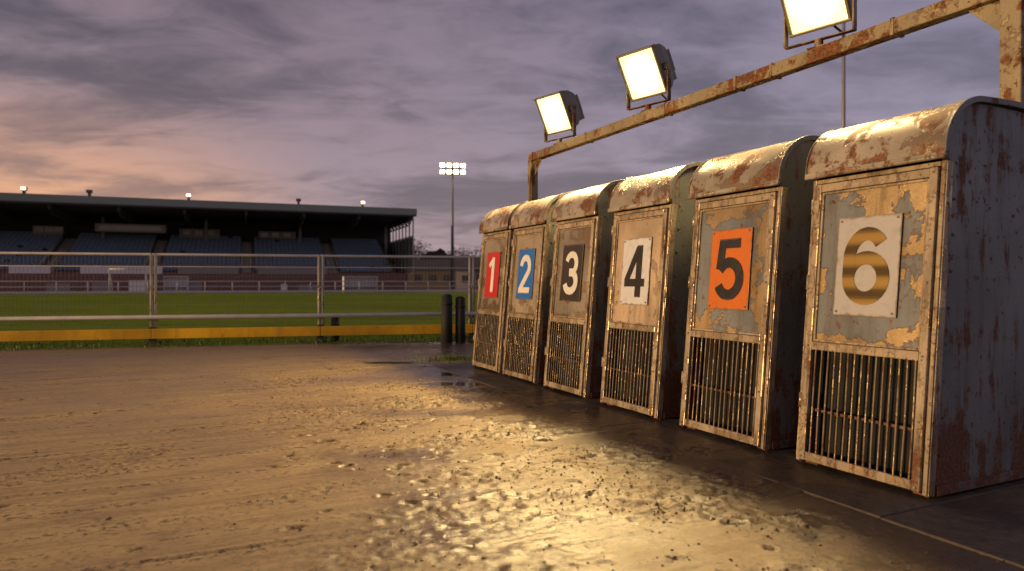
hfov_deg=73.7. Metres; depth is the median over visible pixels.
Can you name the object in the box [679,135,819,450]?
greyhound starting trap
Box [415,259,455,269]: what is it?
roof
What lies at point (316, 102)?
sky
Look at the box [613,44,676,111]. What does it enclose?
floodlight
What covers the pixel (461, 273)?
walls
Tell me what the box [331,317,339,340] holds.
timber bollard
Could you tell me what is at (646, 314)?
door panel
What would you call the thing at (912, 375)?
greyhound starting trap
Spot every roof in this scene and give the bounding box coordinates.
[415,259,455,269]
[454,258,480,270]
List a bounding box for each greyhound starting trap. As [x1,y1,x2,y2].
[472,202,523,373]
[502,192,566,383]
[544,180,622,398]
[600,162,702,419]
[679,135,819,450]
[796,96,1023,497]
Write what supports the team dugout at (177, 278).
on the sand ground at (100, 418)
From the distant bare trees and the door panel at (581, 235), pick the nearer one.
the door panel at (581, 235)
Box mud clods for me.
[0,359,998,570]
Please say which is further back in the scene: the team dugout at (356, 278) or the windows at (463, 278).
the windows at (463, 278)
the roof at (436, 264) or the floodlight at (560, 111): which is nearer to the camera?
the floodlight at (560, 111)
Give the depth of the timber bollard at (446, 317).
11.22 m
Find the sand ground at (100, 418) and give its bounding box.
[0,288,1023,570]
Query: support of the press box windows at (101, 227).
in the football grandstand
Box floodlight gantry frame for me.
[528,0,1023,200]
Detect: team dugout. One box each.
[163,276,188,290]
[343,276,376,289]
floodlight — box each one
[532,90,584,144]
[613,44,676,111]
[780,0,856,49]
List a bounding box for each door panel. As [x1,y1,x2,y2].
[480,238,505,309]
[511,234,540,313]
[554,227,590,317]
[612,217,662,323]
[695,203,768,333]
[816,181,927,347]
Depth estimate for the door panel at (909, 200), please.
3.41 m
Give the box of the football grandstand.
[0,187,416,291]
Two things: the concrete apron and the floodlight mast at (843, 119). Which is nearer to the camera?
the concrete apron
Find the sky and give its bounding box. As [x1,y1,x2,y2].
[0,0,999,255]
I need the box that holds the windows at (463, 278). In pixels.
[462,275,478,282]
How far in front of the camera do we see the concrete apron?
3.20 m
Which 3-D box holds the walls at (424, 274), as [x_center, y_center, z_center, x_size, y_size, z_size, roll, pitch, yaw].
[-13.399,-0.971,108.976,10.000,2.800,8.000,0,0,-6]
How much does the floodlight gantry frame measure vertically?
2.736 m
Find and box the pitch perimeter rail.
[0,281,477,293]
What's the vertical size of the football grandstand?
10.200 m
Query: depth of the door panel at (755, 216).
4.32 m
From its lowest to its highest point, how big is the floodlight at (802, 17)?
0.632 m
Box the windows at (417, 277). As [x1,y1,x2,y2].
[415,275,449,280]
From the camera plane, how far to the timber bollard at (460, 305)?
11.28 m
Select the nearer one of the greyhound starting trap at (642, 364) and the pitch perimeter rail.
the greyhound starting trap at (642, 364)
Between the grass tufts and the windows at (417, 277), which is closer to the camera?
the grass tufts
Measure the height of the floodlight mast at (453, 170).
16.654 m
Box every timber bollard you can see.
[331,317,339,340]
[441,294,452,342]
[455,296,465,342]
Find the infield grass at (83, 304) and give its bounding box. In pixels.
[0,292,477,349]
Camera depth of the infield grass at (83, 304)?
23.80 m
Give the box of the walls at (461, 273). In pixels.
[456,271,479,288]
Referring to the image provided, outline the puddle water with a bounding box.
[370,362,485,385]
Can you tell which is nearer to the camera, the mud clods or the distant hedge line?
the mud clods
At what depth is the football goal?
63.97 m
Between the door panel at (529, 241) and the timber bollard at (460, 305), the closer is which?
the door panel at (529, 241)
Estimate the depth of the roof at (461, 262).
99.83 m
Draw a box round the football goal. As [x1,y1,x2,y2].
[109,268,146,290]
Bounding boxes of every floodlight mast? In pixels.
[440,162,464,289]
[841,23,845,128]
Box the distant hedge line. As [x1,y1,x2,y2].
[423,248,447,258]
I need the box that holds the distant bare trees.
[414,237,480,258]
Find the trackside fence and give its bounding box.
[0,252,480,345]
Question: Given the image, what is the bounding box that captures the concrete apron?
[421,359,1023,568]
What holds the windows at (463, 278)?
attached to the walls at (461, 273)
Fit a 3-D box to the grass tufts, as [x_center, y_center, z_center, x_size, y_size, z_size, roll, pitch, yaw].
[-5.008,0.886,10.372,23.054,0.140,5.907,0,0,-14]
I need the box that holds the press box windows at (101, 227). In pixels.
[35,225,290,236]
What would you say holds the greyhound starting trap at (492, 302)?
on the concrete apron
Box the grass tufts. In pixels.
[0,334,472,362]
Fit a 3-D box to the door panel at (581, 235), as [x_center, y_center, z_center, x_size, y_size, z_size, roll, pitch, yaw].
[0.544,-0.115,6.150,0.004,0.815,0.589,5,-2,-25]
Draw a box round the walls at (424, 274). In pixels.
[406,270,455,287]
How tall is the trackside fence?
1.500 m
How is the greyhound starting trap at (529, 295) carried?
on the concrete apron
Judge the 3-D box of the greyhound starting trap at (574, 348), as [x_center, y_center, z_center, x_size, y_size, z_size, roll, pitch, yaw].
[0.913,0.022,6.326,1.056,1.897,0.777,0,0,-25]
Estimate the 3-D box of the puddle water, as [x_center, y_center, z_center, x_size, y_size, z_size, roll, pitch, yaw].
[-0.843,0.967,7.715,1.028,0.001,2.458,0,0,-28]
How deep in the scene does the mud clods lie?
3.44 m
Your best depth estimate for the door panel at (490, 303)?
7.71 m
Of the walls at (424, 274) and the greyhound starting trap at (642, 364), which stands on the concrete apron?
the greyhound starting trap at (642, 364)

